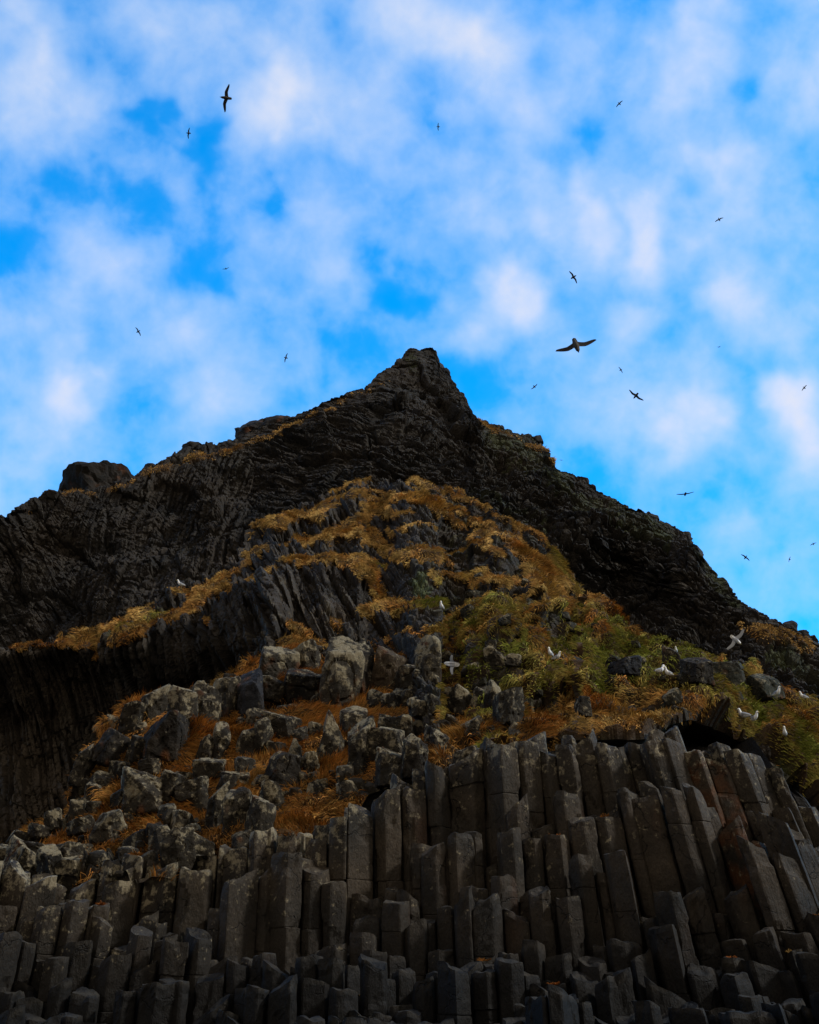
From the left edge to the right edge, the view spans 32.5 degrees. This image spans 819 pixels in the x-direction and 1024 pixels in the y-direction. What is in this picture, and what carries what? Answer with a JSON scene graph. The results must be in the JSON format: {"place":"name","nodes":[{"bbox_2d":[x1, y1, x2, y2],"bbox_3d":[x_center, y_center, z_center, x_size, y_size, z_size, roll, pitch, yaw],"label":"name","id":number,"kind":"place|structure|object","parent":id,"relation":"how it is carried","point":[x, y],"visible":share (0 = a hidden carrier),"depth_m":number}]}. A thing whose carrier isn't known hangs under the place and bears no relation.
{"place":"outdoors","nodes":[
{"label":"outdoors","id":0,"kind":"place"},
{"bbox_2d":[2,639,568,891],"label":"rocky terrain","id":1,"kind":"structure","parent":0,"point":[94,858],"depth_m":44.15},
{"bbox_2d":[5,829,33,844],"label":"rock","id":2,"kind":"object","parent":1,"relation":"on","point":[22,835],"visible":0.4,"depth_m":44.88},
{"bbox_2d":[3,835,36,873],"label":"boulder","id":3,"kind":"object","parent":1,"relation":"on","point":[21,852],"visible":0.26,"depth_m":42.65},
{"bbox_2d":[23,841,43,852],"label":"rock","id":4,"kind":"object","parent":1,"relation":"on","point":[34,846],"visible":0.13,"depth_m":43.16},
{"bbox_2d":[28,822,49,839],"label":"rock","id":5,"kind":"object","parent":1,"relation":"on","point":[37,831],"visible":0.94,"depth_m":44.90},
{"bbox_2d":[35,844,62,873],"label":"rock","id":6,"kind":"object","parent":1,"relation":"on","point":[48,858],"visible":0.56,"depth_m":41.75},
{"bbox_2d":[43,807,62,831],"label":"rock","id":7,"kind":"object","parent":1,"relation":"on","point":[51,822],"visible":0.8,"depth_m":46.93},
{"bbox_2d":[55,855,82,892],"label":"rock","id":8,"kind":"object","parent":1,"relation":"on","point":[67,866],"visible":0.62,"depth_m":41.35},
{"bbox_2d":[56,841,93,857],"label":"rock","id":9,"kind":"object","parent":1,"relation":"on","point":[68,848],"visible":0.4,"depth_m":42.16},
{"bbox_2d":[69,796,86,817],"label":"rock","id":10,"kind":"object","parent":1,"relation":"on","point":[77,804],"visible":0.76,"depth_m":45.31},
{"bbox_2d":[66,815,94,836],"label":"rock","id":11,"kind":"object","parent":1,"relation":"on","point":[78,826],"visible":0.75,"depth_m":44.12},
{"bbox_2d":[68,743,95,786],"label":"boulder","id":12,"kind":"object","parent":1,"relation":"on","point":[83,766],"visible":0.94,"depth_m":49.28},
{"bbox_2d":[84,782,101,800],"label":"rock","id":13,"kind":"object","parent":1,"relation":"on","point":[87,786],"visible":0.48,"depth_m":47.58},
{"bbox_2d":[85,801,103,814],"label":"rock","id":14,"kind":"object","parent":1,"relation":"on","point":[90,805],"visible":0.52,"depth_m":45.63},
{"bbox_2d":[86,770,116,788],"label":"rock","id":15,"kind":"object","parent":1,"relation":"on","point":[101,778],"visible":0.54,"depth_m":48.59},
{"bbox_2d":[89,809,126,846],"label":"boulder","id":16,"kind":"object","parent":1,"relation":"on","point":[107,826],"visible":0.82,"depth_m":42.93},
{"bbox_2d":[91,727,130,767],"bbox_3d":[-10.572,8.466,50.023,1.564,1.722,1.544,0,-20,0],"label":"boulder","id":17,"kind":"object","parent":1,"relation":"on","point":[111,744],"visible":0.77,"depth_m":49.53},
{"bbox_2d":[109,788,122,809],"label":"rock","id":18,"kind":"object","parent":1,"relation":"on","point":[118,796],"visible":0.46,"depth_m":45.42},
{"bbox_2d":[108,760,132,780],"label":"rock","id":19,"kind":"object","parent":1,"relation":"on","point":[115,768],"visible":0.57,"depth_m":48.85},
{"bbox_2d":[118,846,138,863],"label":"rock","id":20,"kind":"object","parent":1,"relation":"on","point":[123,850],"visible":0.48,"depth_m":40.97},
{"bbox_2d":[117,700,147,735],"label":"boulder","id":21,"kind":"object","parent":1,"relation":"on","point":[132,714],"visible":0.67,"depth_m":53.08},
{"bbox_2d":[124,735,144,764],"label":"boulder","id":22,"kind":"object","parent":1,"relation":"on","point":[135,745],"visible":0.7,"depth_m":49.30},
{"bbox_2d":[121,766,163,814],"bbox_3d":[-8.569,9.043,45.384,1.515,1.630,1.805,14,-25,-34],"label":"boulder","id":23,"kind":"object","parent":1,"relation":"on","point":[142,792],"visible":0.7,"depth_m":44.86},
{"bbox_2d":[137,758,164,774],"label":"rock","id":24,"kind":"object","parent":1,"relation":"on","point":[152,766],"visible":0.75,"depth_m":48.40},
{"bbox_2d":[141,684,170,722],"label":"boulder","id":25,"kind":"object","parent":1,"relation":"on","point":[156,701],"visible":0.58,"depth_m":53.64},
{"bbox_2d":[148,822,169,858],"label":"rock","id":26,"kind":"object","parent":1,"relation":"on","point":[157,830],"visible":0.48,"depth_m":41.52},
{"bbox_2d":[142,710,190,760],"bbox_3d":[-8.541,7.999,49.520,1.955,1.834,1.594,0,-20,0],"label":"boulder","id":27,"kind":"object","parent":1,"relation":"on","point":[166,736],"visible":0.79,"depth_m":48.88},
{"bbox_2d":[158,803,176,826],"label":"rock","id":28,"kind":"object","parent":1,"relation":"on","point":[166,816],"visible":0.66,"depth_m":43.55},
{"bbox_2d":[159,769,184,802],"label":"boulder","id":29,"kind":"object","parent":1,"relation":"on","point":[170,780],"visible":0.62,"depth_m":45.15},
{"bbox_2d":[160,827,195,870],"bbox_3d":[-6.633,9.720,40.467,1.048,1.259,0.750,0,-20,0],"label":"rock","id":30,"kind":"object","parent":1,"relation":"on","point":[177,844],"visible":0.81,"depth_m":40.19},
{"bbox_2d":[169,809,193,829],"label":"rock","id":31,"kind":"object","parent":1,"relation":"on","point":[181,818],"visible":0.53,"depth_m":43.16},
{"bbox_2d":[167,685,197,723],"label":"boulder","id":32,"kind":"object","parent":1,"relation":"on","point":[183,701],"visible":0.54,"depth_m":50.68},
{"bbox_2d":[174,775,208,801],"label":"rock","id":33,"kind":"object","parent":1,"relation":"on","point":[186,790],"visible":0.83,"depth_m":44.93},
{"bbox_2d":[180,827,215,869],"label":"rock","id":34,"kind":"object","parent":1,"relation":"on","point":[204,846],"visible":0.34,"depth_m":41.00},
{"bbox_2d":[188,787,208,812],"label":"rock","id":35,"kind":"object","parent":1,"relation":"on","point":[200,800],"visible":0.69,"depth_m":44.75},
{"bbox_2d":[195,734,213,758],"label":"rock","id":36,"kind":"object","parent":1,"relation":"on","point":[205,749],"visible":0.74,"depth_m":48.76},
{"bbox_2d":[193,680,221,723],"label":"boulder","id":37,"kind":"object","parent":1,"relation":"on","point":[209,700],"visible":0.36,"depth_m":51.81},
{"bbox_2d":[192,758,226,778],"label":"rock","id":38,"kind":"object","parent":1,"relation":"on","point":[210,767],"visible":0.7,"depth_m":46.36},
{"bbox_2d":[203,781,230,831],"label":"boulder","id":39,"kind":"object","parent":1,"relation":"on","point":[213,815],"visible":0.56,"depth_m":43.15},
{"bbox_2d":[212,721,230,758],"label":"rock","id":40,"kind":"object","parent":1,"relation":"on","point":[221,736],"visible":0.78,"depth_m":48.90},
{"bbox_2d":[216,774,236,789],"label":"rock","id":41,"kind":"object","parent":1,"relation":"on","point":[225,778],"visible":0.6,"depth_m":45.27},
{"bbox_2d":[213,676,240,719],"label":"boulder","id":42,"kind":"object","parent":1,"relation":"on","point":[226,687],"visible":0.61,"depth_m":52.93},
{"bbox_2d":[220,771,249,785],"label":"rock","id":43,"kind":"object","parent":1,"relation":"on","point":[241,778],"visible":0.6,"depth_m":45.74},
{"bbox_2d":[221,786,251,836],"bbox_3d":[-5.152,9.105,42.397,0.926,1.589,1.067,0,-20,0],"label":"boulder","id":44,"kind":"object","parent":1,"relation":"on","point":[236,804],"visible":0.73,"depth_m":42.04},
{"bbox_2d":[231,829,253,848],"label":"boulder","id":45,"kind":"object","parent":1,"relation":"on","point":[240,839],"visible":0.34,"depth_m":40.89},
{"bbox_2d":[235,727,254,758],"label":"rock","id":46,"kind":"object","parent":1,"relation":"on","point":[245,742],"visible":0.71,"depth_m":48.85},
{"bbox_2d":[234,756,255,771],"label":"rock","id":47,"kind":"object","parent":1,"relation":"on","point":[240,763],"visible":0.71,"depth_m":46.28},
{"bbox_2d":[237,668,263,716],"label":"boulder","id":48,"kind":"object","parent":1,"relation":"on","point":[250,694],"visible":0.73,"depth_m":52.65},
{"bbox_2d":[245,708,265,726],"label":"rock","id":49,"kind":"object","parent":1,"relation":"on","point":[253,715],"visible":0.49,"depth_m":51.62},
{"bbox_2d":[244,795,275,830],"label":"boulder","id":50,"kind":"object","parent":1,"relation":"on","point":[261,814],"visible":0.62,"depth_m":41.42},
{"bbox_2d":[251,774,268,792],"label":"rock","id":51,"kind":"object","parent":1,"relation":"on","point":[260,778],"visible":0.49,"depth_m":45.38},
{"bbox_2d":[254,717,273,753],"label":"rock","id":52,"kind":"object","parent":1,"relation":"on","point":[263,731],"visible":0.84,"depth_m":48.94},
{"bbox_2d":[259,779,285,811],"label":"rock","id":53,"kind":"object","parent":1,"relation":"on","point":[271,792],"visible":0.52,"depth_m":43.76},
{"bbox_2d":[263,675,284,703],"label":"boulder","id":54,"kind":"object","parent":1,"relation":"on","point":[273,690],"visible":0.61,"depth_m":53.71},
{"bbox_2d":[265,741,288,756],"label":"rock","id":55,"kind":"object","parent":1,"relation":"on","point":[269,744],"visible":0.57,"depth_m":48.66},
{"bbox_2d":[258,645,300,678],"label":"boulder","id":56,"kind":"object","parent":1,"relation":"on","point":[273,661],"visible":0.62,"depth_m":55.87},
{"bbox_2d":[262,711,301,738],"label":"boulder","id":57,"kind":"object","parent":1,"relation":"on","point":[283,725],"visible":0.58,"depth_m":50.00},
{"bbox_2d":[264,750,300,790],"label":"boulder","id":58,"kind":"object","parent":1,"relation":"on","point":[281,766],"visible":0.62,"depth_m":45.44},
{"bbox_2d":[288,738,301,756],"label":"rock","id":59,"kind":"object","parent":1,"relation":"on","point":[294,748],"visible":0.31,"depth_m":47.33},
{"bbox_2d":[291,726,308,743],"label":"rock","id":60,"kind":"object","parent":1,"relation":"on","point":[299,733],"visible":0.66,"depth_m":49.75},
{"bbox_2d":[284,668,321,703],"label":"boulder","id":61,"kind":"object","parent":1,"relation":"on","point":[301,684],"visible":0.62,"depth_m":53.86},
{"bbox_2d":[292,639,320,669],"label":"boulder","id":62,"kind":"object","parent":1,"relation":"on","point":[310,655],"visible":0.62,"depth_m":56.59},
{"bbox_2d":[300,751,319,773],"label":"boulder","id":63,"kind":"object","parent":1,"relation":"on","point":[309,760],"visible":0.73,"depth_m":45.94},
{"bbox_2d":[307,721,322,735],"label":"rock","id":64,"kind":"object","parent":1,"relation":"on","point":[314,727],"visible":0.62,"depth_m":50.16},
{"bbox_2d":[306,778,328,796],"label":"rock","id":65,"kind":"object","parent":1,"relation":"on","point":[317,786],"visible":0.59,"depth_m":44.77},
{"bbox_2d":[319,710,344,758],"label":"boulder","id":66,"kind":"object","parent":1,"relation":"on","point":[332,740],"visible":0.65,"depth_m":46.89},
{"bbox_2d":[319,636,364,706],"bbox_3d":[-2.703,6.348,53.245,1.539,3.681,1.597,17,-26,-38],"label":"boulder","id":67,"kind":"object","parent":1,"relation":"on","point":[341,679],"visible":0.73,"depth_m":52.82},
{"bbox_2d":[336,764,353,782],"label":"rock","id":68,"kind":"object","parent":1,"relation":"on","point":[343,772],"visible":0.79,"depth_m":44.41},
{"bbox_2d":[336,780,358,801],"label":"rock","id":69,"kind":"object","parent":1,"relation":"on","point":[346,787],"visible":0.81,"depth_m":43.27},
{"bbox_2d":[339,706,367,733],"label":"boulder","id":70,"kind":"object","parent":1,"relation":"on","point":[352,716],"visible":0.58,"depth_m":49.52},
{"bbox_2d":[348,716,375,777],"bbox_3d":[-1.542,7.639,45.130,0.930,2.325,0.948,0,-20,0],"label":"boulder","id":71,"kind":"object","parent":1,"relation":"on","point":[358,749],"visible":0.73,"depth_m":44.81},
{"bbox_2d":[358,638,373,694],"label":"boulder","id":72,"kind":"object","parent":1,"relation":"on","point":[368,652],"visible":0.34,"depth_m":53.82},
{"bbox_2d":[366,689,383,707],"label":"rock","id":73,"kind":"object","parent":1,"relation":"on","point":[373,696],"visible":0.63,"depth_m":51.66},
{"bbox_2d":[368,726,404,760],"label":"boulder","id":74,"kind":"object","parent":1,"relation":"on","point":[389,738],"visible":0.62,"depth_m":44.81},
{"bbox_2d":[377,717,400,729],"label":"rock","id":75,"kind":"object","parent":1,"relation":"on","point":[392,722],"visible":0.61,"depth_m":47.27},
{"bbox_2d":[370,645,408,690],"bbox_3d":[-0.824,6.180,53.911,1.580,2.254,1.142,0,-20,0],"label":"boulder","id":76,"kind":"object","parent":1,"relation":"on","point":[387,663],"visible":0.53,"depth_m":53.56},
{"bbox_2d":[374,746,405,788],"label":"boulder","id":77,"kind":"object","parent":1,"relation":"on","point":[388,762],"visible":0.71,"depth_m":43.51},
{"bbox_2d":[380,692,401,710],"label":"rock","id":78,"kind":"object","parent":1,"relation":"on","point":[392,699],"visible":0.65,"depth_m":50.61},
{"bbox_2d":[397,714,414,736],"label":"rock","id":79,"kind":"object","parent":1,"relation":"on","point":[406,724],"visible":0.68,"depth_m":47.11},
{"bbox_2d":[400,689,413,708],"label":"rock","id":80,"kind":"object","parent":1,"relation":"on","point":[406,694],"visible":0.52,"depth_m":50.79},
{"bbox_2d":[400,733,428,778],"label":"boulder","id":81,"kind":"object","parent":1,"relation":"on","point":[415,751],"visible":0.83,"depth_m":43.21},
{"bbox_2d":[413,720,423,736],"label":"rock","id":82,"kind":"object","parent":1,"relation":"on","point":[418,726],"visible":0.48,"depth_m":47.52},
{"bbox_2d":[424,724,449,754],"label":"boulder","id":83,"kind":"object","parent":1,"relation":"on","point":[434,736],"visible":0.53,"depth_m":44.70},
{"bbox_2d":[444,683,471,716],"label":"rock","id":84,"kind":"object","parent":1,"relation":"on","point":[459,699],"visible":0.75,"depth_m":49.02},
{"bbox_2d":[453,745,476,763],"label":"boulder","id":85,"kind":"object","parent":1,"relation":"on","point":[459,755],"visible":0.3,"depth_m":43.37},
{"bbox_2d":[460,715,485,737],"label":"boulder","id":86,"kind":"object","parent":1,"relation":"on","point":[477,720],"visible":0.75,"depth_m":45.37},
{"bbox_2d":[470,686,484,709],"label":"rock","id":87,"kind":"object","parent":1,"relation":"on","point":[478,691],"visible":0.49,"depth_m":48.83},
{"bbox_2d":[483,679,500,708],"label":"rock","id":88,"kind":"object","parent":1,"relation":"on","point":[492,688],"visible":0.67,"depth_m":48.20},
{"bbox_2d":[492,687,524,724],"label":"boulder","id":89,"kind":"object","parent":1,"relation":"on","point":[508,706],"visible":0.85,"depth_m":45.72},
{"bbox_2d":[0,347,818,700],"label":"mountain","id":90,"kind":"structure","parent":0,"point":[78,559],"depth_m":95.93},
{"bbox_2d":[58,460,133,491],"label":"rock outcrop","id":91,"kind":"object","parent":90,"relation":"on","point":[83,476],"visible":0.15,"depth_m":102.22},
{"bbox_2d":[234,415,289,438],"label":"rock outcrop","id":92,"kind":"object","parent":90,"relation":"on","point":[241,431],"visible":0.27,"depth_m":110.18},
{"bbox_2d":[28,382,816,653],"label":"crest grass","id":93,"kind":"structure","parent":90,"relation":"on","point":[807,641],"depth_m":102.16},
{"bbox_2d":[0,478,818,843],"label":"hill","id":94,"kind":"structure","parent":0,"point":[54,702],"depth_m":68.99},
{"bbox_2d":[391,664,414,689],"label":"boulder","id":95,"kind":"object","parent":94,"relation":"on","point":[403,679],"visible":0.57,"depth_m":52.62},
{"bbox_2d":[8,473,818,796],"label":"hillside grass","id":96,"kind":"structure","parent":94,"relation":"on","point":[556,579],"depth_m":63.02},
{"bbox_2d":[411,699,425,718],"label":"rock","id":97,"kind":"object","parent":94,"relation":"on","point":[418,709],"visible":0.99,"depth_m":47.53},
{"bbox_2d":[414,635,441,681],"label":"boulder","id":98,"kind":"object","parent":94,"relation":"on","point":[427,658],"visible":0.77,"depth_m":51.71},
{"bbox_2d":[423,694,440,713],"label":"rock","id":99,"kind":"object","parent":94,"relation":"on","point":[432,701],"visible":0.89,"depth_m":47.47},
{"bbox_2d":[483,645,504,671],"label":"rock","id":100,"kind":"object","parent":94,"relation":"on","point":[493,657],"visible":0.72,"depth_m":52.35},
{"bbox_2d":[497,613,510,625],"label":"stone","id":101,"kind":"object","parent":94,"relation":"on","point":[502,620],"visible":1,"depth_m":53.15},
{"bbox_2d":[503,653,521,668],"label":"rock","id":102,"kind":"object","parent":94,"relation":"on","point":[512,659],"visible":1,"depth_m":51.41},
{"bbox_2d":[574,696,591,717],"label":"boulder","id":103,"kind":"object","parent":94,"relation":"on","point":[582,705],"visible":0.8,"depth_m":45.77},
{"bbox_2d":[605,655,641,676],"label":"boulder","id":104,"kind":"object","parent":94,"relation":"on","point":[631,665],"visible":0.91,"depth_m":50.85},
{"bbox_2d":[661,644,680,673],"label":"boulder","id":105,"kind":"object","parent":94,"relation":"on","point":[667,651],"visible":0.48,"depth_m":54.65},
{"bbox_2d":[662,688,682,708],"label":"stone","id":106,"kind":"object","parent":94,"relation":"on","point":[671,696],"visible":0.97,"depth_m":46.68},
{"bbox_2d":[673,672,687,687],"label":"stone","id":107,"kind":"object","parent":94,"relation":"on","point":[681,677],"visible":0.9,"depth_m":47.96},
{"bbox_2d":[679,657,714,686],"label":"boulder","id":108,"kind":"object","parent":94,"relation":"on","point":[698,670],"visible":0.83,"depth_m":48.00},
{"bbox_2d":[712,662,747,685],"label":"boulder","id":109,"kind":"object","parent":94,"relation":"on","point":[734,672],"visible":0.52,"depth_m":55.36},
{"bbox_2d":[747,673,784,701],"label":"boulder","id":110,"kind":"object","parent":94,"relation":"on","point":[764,687],"visible":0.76,"depth_m":55.05},
{"bbox_2d":[0,0,818,640],"label":"sky","id":111,"kind":"structure","parent":0,"point":[353,233]},
{"bbox_2d":[30,737,810,904],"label":"bedrock terrain","id":112,"kind":"structure","parent":0,"point":[749,745],"depth_m":44.12},
{"bbox_2d":[556,338,595,352],"bbox_3d":[4.103,-4.108,34.665,1.021,0.465,0.155,-3,-20,7],"label":"seabird","id":113,"kind":"object","parent":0,"point":[575,344],"visible":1,"depth_m":34.70},
{"bbox_3d":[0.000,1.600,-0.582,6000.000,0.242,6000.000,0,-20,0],"label":"ground","id":114,"kind":"structure","parent":0,"visible":0},
{"bbox_2d":[0,725,818,953],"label":"column terrace","id":115,"kind":"structure","parent":114,"relation":"on","point":[486,786],"depth_m":40.37},
{"bbox_2d":[0,781,818,987],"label":"column terrace","id":116,"kind":"structure","parent":114,"relation":"on","point":[287,908],"depth_m":38.63},
{"bbox_2d":[0,810,818,1023],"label":"column terrace","id":117,"kind":"structure","parent":114,"relation":"on","point":[474,924],"depth_m":37.15},
{"bbox_2d":[0,949,818,1023],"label":"column terrace","id":118,"kind":"structure","parent":114,"relation":"on","point":[472,993],"depth_m":34.84},
{"bbox_2d":[0,891,818,1023],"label":"column terrace","id":119,"kind":"structure","parent":114,"relation":"on","point":[163,1001],"depth_m":35.88},
{"bbox_2d":[227,984,818,1023],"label":"column terrace","id":120,"kind":"structure","parent":114,"relation":"on","point":[557,1005],"depth_m":33.38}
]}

